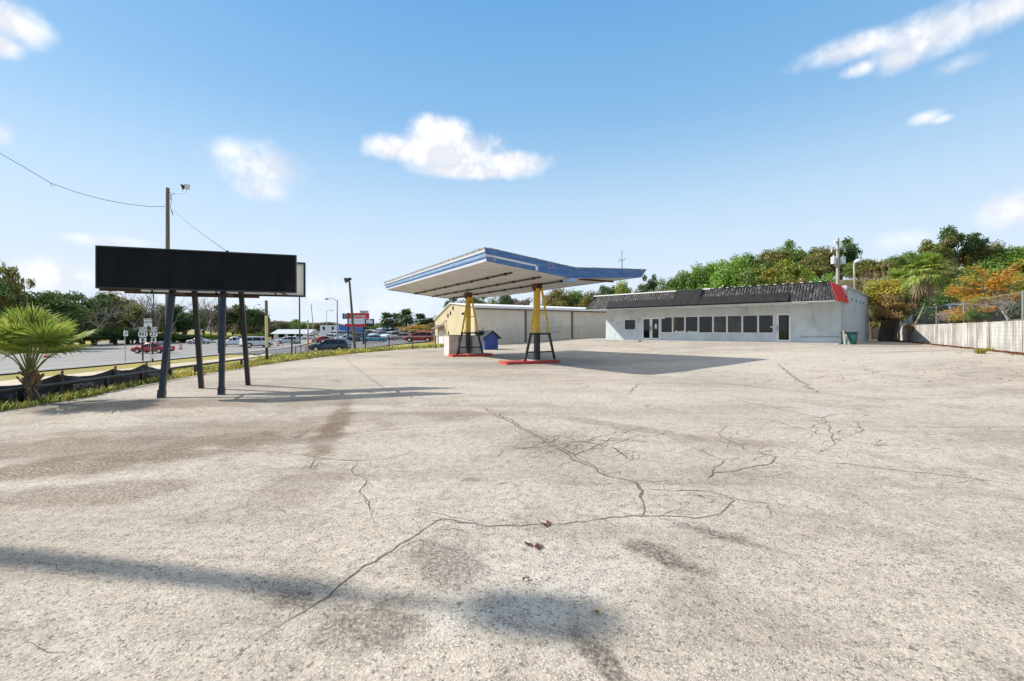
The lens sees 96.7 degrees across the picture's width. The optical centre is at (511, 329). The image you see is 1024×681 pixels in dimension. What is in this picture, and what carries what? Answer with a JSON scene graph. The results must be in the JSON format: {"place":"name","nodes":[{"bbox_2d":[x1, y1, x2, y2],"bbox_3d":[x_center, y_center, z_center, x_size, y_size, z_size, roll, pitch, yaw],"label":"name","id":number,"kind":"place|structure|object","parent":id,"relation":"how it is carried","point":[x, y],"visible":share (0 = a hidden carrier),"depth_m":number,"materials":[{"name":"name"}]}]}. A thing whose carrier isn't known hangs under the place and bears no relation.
{"place":"outdoors","nodes":[
{"label":"outdoors","id":0,"kind":"place"},
{"bbox_2d":[0,354,270,385],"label":"sidewalk","id":1,"kind":"structure","parent":0,"point":[10,382],"depth_m":33.93,"materials":[{"name":"grey concrete"}]},
{"bbox_2d":[0,339,311,373],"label":"road","id":2,"kind":"structure","parent":0,"point":[109,353],"depth_m":52.52,"materials":[{"name":"grey asphalt"}]},
{"bbox_2d":[130,342,174,352],"bbox_3d":[-45.651,2.243,57.868,4.457,1.362,2.050,0,0,-2],"label":"passing car","id":3,"kind":"object","parent":2,"relation":"on","point":[158,347],"visible":0.68,"depth_m":57.07,"materials":[{"name":"red paint"}]},
{"bbox_2d":[239,336,273,347],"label":"passing car","id":4,"kind":"object","parent":2,"relation":"on","point":[256,341],"visible":0.68,"depth_m":75.44,"materials":[{"name":"white paint"}]},
{"bbox_2d":[0,330,434,408],"bbox_3d":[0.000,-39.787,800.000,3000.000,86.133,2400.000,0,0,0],"label":"ground","id":5,"kind":"structure","parent":0,"point":[10,376],"depth_m":39.90,"materials":[{"name":"green plant"}]},
{"bbox_2d":[0,276,27,317],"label":"tree","id":6,"kind":"object","parent":5,"relation":"on","point":[18,299],"visible":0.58,"depth_m":62.83,"materials":[{"name":"green plant"}]},
{"bbox_2d":[0,261,35,315],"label":"tree","id":7,"kind":"object","parent":5,"relation":"on","point":[10,273],"visible":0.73,"depth_m":63.60,"materials":[{"name":"green plant"}]},
{"bbox_2d":[0,290,94,321],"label":"tree","id":8,"kind":"object","parent":5,"relation":"on","point":[48,301],"visible":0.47,"depth_m":69.95,"materials":[{"name":"green plant"}]},
{"bbox_2d":[0,301,101,404],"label":"palm","id":9,"kind":"object","parent":5,"relation":"on","point":[28,332],"visible":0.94,"depth_m":10.68,"materials":[{"name":"green plant"}]},
{"bbox_2d":[0,361,169,406],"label":"silt fence","id":10,"kind":"object","parent":5,"relation":"on","point":[61,377],"visible":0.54,"depth_m":12.70,"materials":[{"name":"black fabric"}]},
{"bbox_2d":[62,290,119,344],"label":"tree","id":11,"kind":"object","parent":5,"relation":"on","point":[76,296],"visible":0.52,"depth_m":91.82,"materials":[{"name":"green plant"}]},
{"bbox_2d":[75,297,125,344],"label":"tree","id":12,"kind":"object","parent":5,"relation":"on","point":[98,326],"visible":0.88,"depth_m":88.89,"materials":[{"name":"grey plant"}]},
{"bbox_2d":[80,328,121,344],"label":"tree","id":13,"kind":"object","parent":5,"relation":"on","point":[105,333],"visible":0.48,"depth_m":88.08,"materials":[{"name":"green plant"}]},
{"bbox_2d":[86,291,145,342],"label":"tree","id":14,"kind":"object","parent":5,"relation":"on","point":[117,299],"visible":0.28,"depth_m":99.01,"materials":[{"name":"green plant"}]},
{"bbox_2d":[95,326,137,344],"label":"tree","id":15,"kind":"object","parent":5,"relation":"on","point":[120,330],"visible":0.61,"depth_m":91.53,"materials":[{"name":"green plant"}]},
{"bbox_2d":[0,358,242,401],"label":"guard rail","id":16,"kind":"object","parent":5,"relation":"on","point":[20,396],"visible":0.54,"depth_m":13.16,"materials":[{"name":"metal"}]},
{"bbox_2d":[99,302,151,343],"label":"tree","id":17,"kind":"object","parent":5,"relation":"on","point":[135,317],"visible":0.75,"depth_m":96.50,"materials":[{"name":"green plant"}]},
{"bbox_2d":[111,294,163,343],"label":"tree","id":18,"kind":"object","parent":5,"relation":"on","point":[133,324],"visible":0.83,"depth_m":96.39,"materials":[{"name":"plant"}]},
{"bbox_2d":[138,310,157,361],"bbox_3d":[-34.164,0.667,42.768,1.918,5.065,0.132,0,0,0],"label":"route sign","id":19,"kind":"object","parent":5,"relation":"on","point":[148,323],"visible":1,"depth_m":42.72,"materials":[{"name":"metal"}]},
{"bbox_2d":[165,184,189,366],"bbox_3d":[-24.604,-3.684,33.372,1.824,13.968,0.494,0,0,3],"label":"utility pole","id":20,"kind":"object","parent":5,"relation":"on","point":[168,208],"visible":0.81,"depth_m":33.38,"materials":[{"name":"brown wood"}]},
{"bbox_2d":[155,304,206,341],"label":"tree","id":21,"kind":"object","parent":5,"relation":"on","point":[183,326],"visible":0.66,"depth_m":110.38,"materials":[{"name":"green plant"}]},
{"bbox_2d":[0,348,393,411],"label":"weeds","id":22,"kind":"object","parent":5,"relation":"on","point":[69,395],"visible":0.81,"depth_m":13.43,"materials":[{"name":"green plant"}]},
{"bbox_2d":[181,297,217,333],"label":"tree","id":23,"kind":"object","parent":5,"relation":"on","point":[209,315],"visible":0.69,"depth_m":119.94,"materials":[{"name":"grey plant"}]},
{"bbox_2d":[188,307,217,333],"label":"tree","id":24,"kind":"object","parent":5,"relation":"on","point":[206,326],"visible":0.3,"depth_m":154.81,"materials":[{"name":"green plant"}]},
{"bbox_2d":[210,304,238,335],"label":"tree","id":25,"kind":"object","parent":5,"relation":"on","point":[214,314],"visible":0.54,"depth_m":120.15,"materials":[{"name":"green plant"}]},
{"bbox_2d":[226,304,264,334],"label":"tree","id":26,"kind":"object","parent":5,"relation":"on","point":[235,315],"visible":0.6,"depth_m":122.03,"materials":[{"name":"green plant"}]},
{"bbox_2d":[238,307,271,333],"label":"tree","id":27,"kind":"object","parent":5,"relation":"on","point":[258,313],"visible":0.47,"depth_m":125.30,"materials":[{"name":"green plant"}]},
{"bbox_2d":[265,300,267,359],"bbox_3d":[-13.825,0.120,25.631,0.184,3.557,0.148,0,0,0],"label":"marker post","id":28,"kind":"object","parent":5,"relation":"on","point":[266,329],"visible":0.89,"depth_m":25.57,"materials":[{"name":"yellow paint"}]},
{"bbox_2d":[263,320,291,332],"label":"tree","id":29,"kind":"object","parent":5,"relation":"on","point":[275,326],"visible":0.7,"depth_m":148.44,"materials":[{"name":"green plant"}]},
{"bbox_2d":[270,329,319,339],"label":"pale building","id":30,"kind":"structure","parent":5,"relation":"on","point":[280,333],"depth_m":135.56,"materials":[{"name":"white paint"}]},
{"bbox_2d":[320,325,362,335],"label":"white building","id":31,"kind":"structure","parent":5,"relation":"on","point":[325,330],"depth_m":120.00,"materials":[{"name":"paint"}]},
{"bbox_2d":[252,343,443,361],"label":"verge grass","id":32,"kind":"structure","parent":5,"relation":"on","point":[336,351],"depth_m":32.85,"materials":[{"name":"green plant"}]},
{"bbox_2d":[344,277,355,348],"bbox_3d":[-13.595,-1.179,38.249,0.975,6.443,0.471,0,0,-34],"label":"utility pole","id":33,"kind":"object","parent":5,"relation":"on","point":[346,280],"visible":0.88,"depth_m":38.27,"materials":[{"name":"brown wood"}]},
{"bbox_2d":[377,312,396,329],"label":"tree","id":34,"kind":"object","parent":5,"relation":"on","point":[385,322],"visible":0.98,"depth_m":111.20,"materials":[{"name":"green plant"}]},
{"bbox_2d":[397,308,415,328],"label":"tree","id":35,"kind":"object","parent":5,"relation":"on","point":[406,320],"visible":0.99,"depth_m":109.25,"materials":[{"name":"green plant"}]},
{"bbox_2d":[860,290,883,339],"bbox_3d":[36.373,-1.411,46.259,3.867,5.786,3.438,0,0,-15],"label":"shrub","id":36,"kind":"object","parent":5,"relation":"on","point":[872,325],"visible":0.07,"depth_m":45.56,"materials":[{"name":"green plant"}]},
{"bbox_2d":[231,333,434,353],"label":"side lot","id":37,"kind":"structure","parent":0,"point":[359,344],"depth_m":66.83,"materials":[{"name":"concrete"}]},
{"bbox_2d":[309,338,350,351],"bbox_3d":[-23.105,1.934,57.868,4.845,1.673,2.240,0,0,-3],"label":"parked car","id":38,"kind":"object","parent":37,"relation":"on","point":[333,344],"visible":0.87,"depth_m":56.99,"materials":[{"name":"blue paint"}]},
{"bbox_2d":[342,311,373,343],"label":"shop sign","id":39,"kind":"object","parent":37,"relation":"on","point":[362,319],"visible":0.94,"depth_m":76.01,"materials":[{"name":"metal"}]},
{"bbox_2d":[403,331,434,341],"bbox_3d":[-13.401,0.951,65.754,4.284,1.544,2.100,0,0,-4],"label":"parked car","id":40,"kind":"object","parent":37,"relation":"on","point":[422,333],"visible":0.84,"depth_m":64.96,"materials":[{"name":"red paint"}]},
{"bbox_2d":[0,338,1023,680],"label":"parking lot","id":41,"kind":"structure","parent":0,"point":[374,516],"depth_m":4.20,"materials":[{"name":"concrete"}]},
{"bbox_2d":[95,245,305,397],"bbox_3d":[-8.653,-0.211,13.096,5.016,4.059,2.292,0,0,-29],"label":"roadside sign","id":42,"kind":"object","parent":41,"relation":"on","point":[196,274],"visible":0.92,"depth_m":12.60,"materials":[{"name":"black metal"}]},
{"bbox_2d":[443,335,483,355],"bbox_3d":[-3.341,1.070,31.724,2.680,1.460,0.960,0,0,-30],"label":"block enclosure","id":43,"kind":"object","parent":41,"relation":"on","point":[451,342],"visible":0.59,"depth_m":31.28,"materials":[{"name":"concrete"}]},
{"bbox_2d":[475,330,501,349],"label":"shed","id":44,"kind":"structure","parent":41,"relation":"on","point":[490,339],"depth_m":40.43,"materials":[{"name":"blue wood"}]},
{"bbox_2d":[383,247,646,360],"bbox_3d":[-1.165,-0.860,28.232,9.401,5.247,16.278,0,0,-30],"label":"fuel canopy","id":45,"kind":"object","parent":41,"relation":"on","point":[481,272],"visible":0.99,"depth_m":23.77,"materials":[{"name":"white metal"}]},
{"bbox_2d":[431,303,605,343],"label":"metal warehouse","id":46,"kind":"structure","parent":41,"relation":"on","point":[448,318],"depth_m":57.15,"materials":[{"name":"white paint"}]},
{"bbox_2d":[498,358,559,364],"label":"pump island","id":47,"kind":"structure","parent":41,"relation":"on","point":[533,361],"depth_m":23.60,"materials":[{"name":"red paint"}]},
{"bbox_2d":[496,324,605,344],"bbox_3d":[6.050,0.581,56.659,18.540,2.662,0.068,0,0,-32],"label":"chain link fence","id":48,"kind":"object","parent":41,"relation":"on","point":[596,325],"visible":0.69,"depth_m":56.82,"materials":[{"name":"metal"}]},
{"bbox_2d":[585,281,869,344],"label":"store building","id":49,"kind":"structure","parent":41,"relation":"on","point":[805,313],"depth_m":38.58,"materials":[{"name":"grey paint"}]},
{"bbox_2d":[642,318,650,338],"bbox_3d":[13.348,-0.139,45.035,0.749,2.118,0.794,0,0,0],"label":"door","id":50,"kind":"structure","parent":49,"relation":"in","point":[646,322],"depth_m":45.04,"materials":[{"name":"white metal"}]},
{"bbox_2d":[651,318,659,338],"bbox_3d":[13.986,-0.139,44.331,0.227,2.118,0.937,0,0,-44],"label":"door","id":51,"kind":"structure","parent":49,"relation":"in","point":[655,322],"depth_m":44.35,"materials":[{"name":"white metal"}]},
{"bbox_2d":[661,317,672,332],"bbox_3d":[14.804,-0.492,43.526,0.086,1.531,1.191,0,0,-44],"label":"window","id":52,"kind":"structure","parent":49,"relation":"in","point":[666,322],"depth_m":43.49,"materials":[{"name":"black glass"}]},
{"bbox_2d":[673,316,684,332],"bbox_3d":[15.650,-0.492,42.664,0.086,1.531,1.169,0,0,-44],"label":"window","id":53,"kind":"structure","parent":49,"relation":"in","point":[678,322],"depth_m":42.62,"materials":[{"name":"black glass"}]},
{"bbox_2d":[685,316,697,332],"bbox_3d":[16.508,-0.492,41.789,0.086,1.531,1.225,0,0,-44],"label":"window","id":54,"kind":"structure","parent":49,"relation":"in","point":[691,322],"depth_m":41.80,"materials":[{"name":"black glass"}]},
{"bbox_2d":[698,316,712,332],"bbox_3d":[17.404,-0.492,40.874,0.086,1.531,1.280,0,0,-44],"label":"window","id":55,"kind":"structure","parent":49,"relation":"in","point":[705,323],"depth_m":40.89,"materials":[{"name":"black glass"}]},
{"bbox_2d":[713,315,726,332],"bbox_3d":[18.280,-0.492,39.981,0.086,1.531,1.166,0,0,-44],"label":"window","id":56,"kind":"structure","parent":49,"relation":"in","point":[719,322],"depth_m":39.95,"materials":[{"name":"black glass"}]},
{"bbox_2d":[727,315,741,332],"bbox_3d":[19.136,-0.492,39.108,0.086,1.531,1.224,0,0,-44],"label":"window","id":57,"kind":"structure","parent":49,"relation":"in","point":[734,322],"depth_m":39.11,"materials":[{"name":"black glass"}]},
{"bbox_2d":[742,315,757,332],"bbox_3d":[20.008,-0.492,38.218,0.086,1.531,1.213,0,0,-44],"label":"window","id":58,"kind":"structure","parent":49,"relation":"in","point":[749,323],"depth_m":38.21,"materials":[{"name":"black glass"}]},
{"bbox_2d":[758,314,773,332],"bbox_3d":[20.855,-0.492,37.354,0.086,1.531,1.151,0,0,-44],"label":"window","id":59,"kind":"structure","parent":49,"relation":"in","point":[765,323],"depth_m":37.33,"materials":[{"name":"black glass"}]},
{"bbox_2d":[777,313,790,341],"bbox_3d":[21.749,-0.200,36.413,0.227,2.240,0.991,0,0,-44],"label":"door","id":60,"kind":"structure","parent":49,"relation":"in","point":[783,319],"depth_m":36.39,"materials":[{"name":"white metal"}]},
{"bbox_2d":[831,238,845,284],"bbox_3d":[37.202,-4.577,51.924,1.628,11.763,0.587,0,0,0],"label":"utility pole","id":61,"kind":"object","parent":41,"relation":"on","point":[837,260],"visible":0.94,"depth_m":51.86,"materials":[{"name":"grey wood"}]},
{"bbox_2d":[862,278,923,341],"bbox_3d":[34.896,-1.791,41.681,4.930,6.151,4.662,0,0,39],"label":"tree","id":62,"kind":"object","parent":41,"relation":"on","point":[889,288],"visible":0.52,"depth_m":41.57,"materials":[{"name":"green plant"}]},
{"bbox_2d":[891,340,1023,354],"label":"leaf litter","id":63,"kind":"object","parent":41,"relation":"on","point":[1010,352],"visible":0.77,"depth_m":26.52,"materials":[{"name":"brown plant"}]},
{"bbox_2d":[897,321,1023,352],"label":"retaining wall","id":64,"kind":"structure","parent":41,"relation":"on","point":[1005,335],"depth_m":25.99,"materials":[{"name":"grey concrete"}]},
{"bbox_2d":[907,291,1023,324],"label":"chain link fence","id":65,"kind":"object","parent":64,"relation":"on","point":[964,306],"visible":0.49,"depth_m":26.89,"materials":[{"name":"metal"}]},
{"bbox_2d":[0,0,1023,330],"label":"sky","id":66,"kind":"structure","parent":0,"point":[372,143],"materials":[{"name":"blue"}]},
{"bbox_2d":[832,279,880,314],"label":"hill","id":67,"kind":"structure","parent":0,"point":[847,280],"depth_m":85.49,"materials":[{"name":"green plant"}]},
{"bbox_2d":[541,288,574,306],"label":"tree","id":68,"kind":"object","parent":67,"relation":"on","point":[558,298],"visible":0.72,"depth_m":82.77,"materials":[{"name":"green plant"}]},
{"bbox_2d":[565,288,585,306],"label":"tree","id":69,"kind":"object","parent":67,"relation":"on","point":[576,296],"visible":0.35,"depth_m":84.40,"materials":[{"name":"green plant"}]},
{"bbox_2d":[575,290,596,306],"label":"tree","id":70,"kind":"object","parent":67,"relation":"on","point":[585,302],"visible":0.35,"depth_m":81.65,"materials":[{"name":"green plant"}]},
{"bbox_2d":[595,285,616,294],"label":"tree","id":71,"kind":"object","parent":67,"relation":"on","point":[606,290],"visible":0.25,"depth_m":82.96,"materials":[{"name":"green plant"}]},
{"bbox_2d":[614,280,632,293],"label":"tree","id":72,"kind":"object","parent":67,"relation":"on","point":[621,288],"visible":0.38,"depth_m":81.06,"materials":[{"name":"green plant"}]},
{"bbox_2d":[642,274,657,291],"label":"tree","id":73,"kind":"object","parent":67,"relation":"on","point":[651,282],"visible":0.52,"depth_m":91.29,"materials":[{"name":"green plant"}]},
{"bbox_2d":[654,277,692,291],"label":"tree","id":74,"kind":"object","parent":67,"relation":"on","point":[672,284],"visible":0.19,"depth_m":85.22,"materials":[{"name":"green plant"}]},
{"bbox_2d":[674,266,709,288],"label":"tree","id":75,"kind":"object","parent":67,"relation":"on","point":[694,279],"visible":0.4,"depth_m":88.11,"materials":[{"name":"green plant"}]},
{"bbox_2d":[690,261,718,286],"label":"tree","id":76,"kind":"object","parent":67,"relation":"on","point":[709,269],"visible":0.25,"depth_m":90.47,"materials":[{"name":"green plant"}]},
{"bbox_2d":[699,264,746,288],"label":"tree","id":77,"kind":"object","parent":67,"relation":"on","point":[722,278],"visible":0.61,"depth_m":70.52,"materials":[{"name":"green plant"}]},
{"bbox_2d":[714,255,748,274],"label":"tree","id":78,"kind":"object","parent":67,"relation":"on","point":[737,264],"visible":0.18,"depth_m":91.81,"materials":[{"name":"green plant"}]},
{"bbox_2d":[725,266,770,287],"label":"tree","id":79,"kind":"object","parent":67,"relation":"on","point":[747,276],"visible":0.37,"depth_m":68.60,"materials":[{"name":"green plant"}]},
{"bbox_2d":[729,252,775,275],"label":"tree","id":80,"kind":"object","parent":67,"relation":"on","point":[752,258],"visible":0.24,"depth_m":94.43,"materials":[{"name":"green plant"}]},
{"bbox_2d":[738,263,784,284],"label":"tree","id":81,"kind":"object","parent":67,"relation":"on","point":[771,271],"visible":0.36,"depth_m":69.04,"materials":[{"name":"green plant"}]},
{"bbox_2d":[753,248,792,279],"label":"tree","id":82,"kind":"object","parent":67,"relation":"on","point":[772,257],"visible":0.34,"depth_m":95.84,"materials":[{"name":"green plant"}]},
{"bbox_2d":[768,257,816,283],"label":"tree","id":83,"kind":"object","parent":67,"relation":"on","point":[787,270],"visible":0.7,"depth_m":72.55,"materials":[{"name":"green plant"}]},
{"bbox_2d":[775,239,814,263],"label":"tree","id":84,"kind":"object","parent":67,"relation":"on","point":[798,255],"visible":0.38,"depth_m":97.00,"materials":[{"name":"green plant"}]},
{"bbox_2d":[793,255,835,279],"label":"tree","id":85,"kind":"object","parent":67,"relation":"on","point":[820,269],"visible":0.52,"depth_m":78.69,"materials":[{"name":"green plant"}]},
{"bbox_2d":[803,245,842,278],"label":"tree","id":86,"kind":"object","parent":67,"relation":"on","point":[825,254],"visible":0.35,"depth_m":95.86,"materials":[{"name":"green plant"}]},
{"bbox_2d":[833,236,862,279],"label":"tree","id":87,"kind":"object","parent":67,"relation":"on","point":[851,252],"visible":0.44,"depth_m":97.42,"materials":[{"name":"green plant"}]},
{"bbox_2d":[840,259,870,278],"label":"tree","id":88,"kind":"object","parent":67,"relation":"on","point":[848,270],"visible":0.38,"depth_m":91.28,"materials":[{"name":"green plant"}]},
{"bbox_2d":[855,258,903,279],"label":"tree","id":89,"kind":"object","parent":67,"relation":"on","point":[879,271],"visible":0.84,"depth_m":86.93,"materials":[{"name":"green plant"}]},
{"bbox_2d":[882,254,920,276],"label":"tree","id":90,"kind":"object","parent":67,"relation":"on","point":[901,260],"visible":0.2,"depth_m":90.35,"materials":[{"name":"green plant"}]},
{"bbox_2d":[916,236,956,267],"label":"tree","id":91,"kind":"object","parent":67,"relation":"on","point":[938,248],"visible":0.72,"depth_m":94.89,"materials":[{"name":"green plant"}]},
{"bbox_2d":[937,225,991,270],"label":"tree","id":92,"kind":"object","parent":67,"relation":"on","point":[972,239],"visible":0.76,"depth_m":96.20,"materials":[{"name":"green plant"}]},
{"bbox_2d":[950,239,1006,273],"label":"tree","id":93,"kind":"object","parent":67,"relation":"on","point":[965,262],"visible":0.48,"depth_m":96.28,"materials":[{"name":"green plant"}]},
{"bbox_2d":[964,257,1023,278],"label":"tree","id":94,"kind":"object","parent":67,"relation":"on","point":[987,265],"visible":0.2,"depth_m":65.34,"materials":[{"name":"green plant"}]},
{"bbox_2d":[985,245,1023,270],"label":"tree","id":95,"kind":"object","parent":67,"relation":"on","point":[1009,250],"visible":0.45,"depth_m":93.71,"materials":[{"name":"green plant"}]},
{"bbox_2d":[1002,246,1023,272],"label":"tree","id":96,"kind":"object","parent":67,"relation":"on","point":[1020,256],"visible":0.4,"depth_m":92.82,"materials":[{"name":"green plant"}]},
{"bbox_2d":[869,314,1021,324],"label":"bank","id":97,"kind":"structure","parent":0,"point":[931,322],"depth_m":61.68,"materials":[{"name":"green plant"}]},
{"bbox_2d":[871,291,917,341],"bbox_3d":[33.544,-1.002,40.081,2.990,4.824,3.363,0,0,3],"label":"tree","id":98,"kind":"object","parent":97,"relation":"on","point":[897,305],"visible":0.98,"depth_m":39.76,"materials":[{"name":"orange plant"}]},
{"bbox_2d":[879,267,914,323],"bbox_3d":[40.870,-3.381,48.009,4.307,6.727,3.907,0,0,0],"label":"palm","id":99,"kind":"object","parent":97,"relation":"on","point":[894,273],"visible":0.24,"depth_m":47.69,"materials":[{"name":"green plant"}]},
{"bbox_2d":[897,252,956,321],"bbox_3d":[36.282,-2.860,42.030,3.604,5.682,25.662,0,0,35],"label":"palm","id":100,"kind":"object","parent":97,"relation":"on","point":[926,280],"visible":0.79,"depth_m":32.70,"materials":[{"name":"green plant"}]},
{"bbox_2d":[915,259,967,296],"bbox_3d":[58.728,-4.447,62.359,6.426,9.810,6.796,0,0,10],"label":"tree","id":101,"kind":"object","parent":97,"relation":"on","point":[955,271],"visible":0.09,"depth_m":60.31,"materials":[{"name":"green plant"}]},
{"bbox_2d":[915,292,972,323],"bbox_3d":[47.760,-1.774,50.322,5.482,4.776,5.422,0,0,6],"label":"tree","id":102,"kind":"object","parent":97,"relation":"on","point":[943,300],"visible":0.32,"depth_m":49.85,"materials":[{"name":"green plant"}]},
{"bbox_2d":[937,303,977,323],"bbox_3d":[34.987,-1.243,35.540,2.240,1.673,4.845,0,0,32],"label":"chain-link fence","id":103,"kind":"object","parent":97,"relation":"on","point":[942,307],"visible":0.28,"depth_m":35.46,"materials":[{"name":"metal"}]},
{"bbox_2d":[931,273,996,300],"bbox_3d":[57.590,-3.480,57.757,6.762,7.668,6.836,0,0,-20],"label":"tree","id":104,"kind":"object","parent":97,"relation":"on","point":[958,283],"visible":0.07,"depth_m":57.21,"materials":[{"name":"orange plant"}]},
{"bbox_2d":[934,258,1023,321],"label":"tree","id":105,"kind":"object","parent":97,"relation":"on","point":[1001,289],"visible":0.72,"depth_m":27.50,"materials":[{"name":"orange plant"}]},
{"bbox_2d":[964,307,994,321],"bbox_3d":[28.039,-0.823,27.300,1.355,1.138,1.370,0,0,-32],"label":"shrub","id":106,"kind":"object","parent":97,"relation":"on","point":[970,313],"visible":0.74,"depth_m":27.25,"materials":[{"name":"green plant"}]},
{"bbox_2d":[955,297,1021,322],"bbox_3d":[48.138,-1.582,45.785,5.673,3.796,5.612,0,0,-34],"label":"tree","id":107,"kind":"object","parent":97,"relation":"on","point":[1012,313],"visible":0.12,"depth_m":44.50,"materials":[{"name":"orange plant"}]},
{"bbox_2d":[976,296,1020,320],"bbox_3d":[26.802,-1.057,25.124,2.498,1.585,2.082,0,0,-37],"label":"shrub","id":108,"kind":"object","parent":97,"relation":"on","point":[1002,310],"visible":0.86,"depth_m":24.85,"materials":[{"name":"plant"}]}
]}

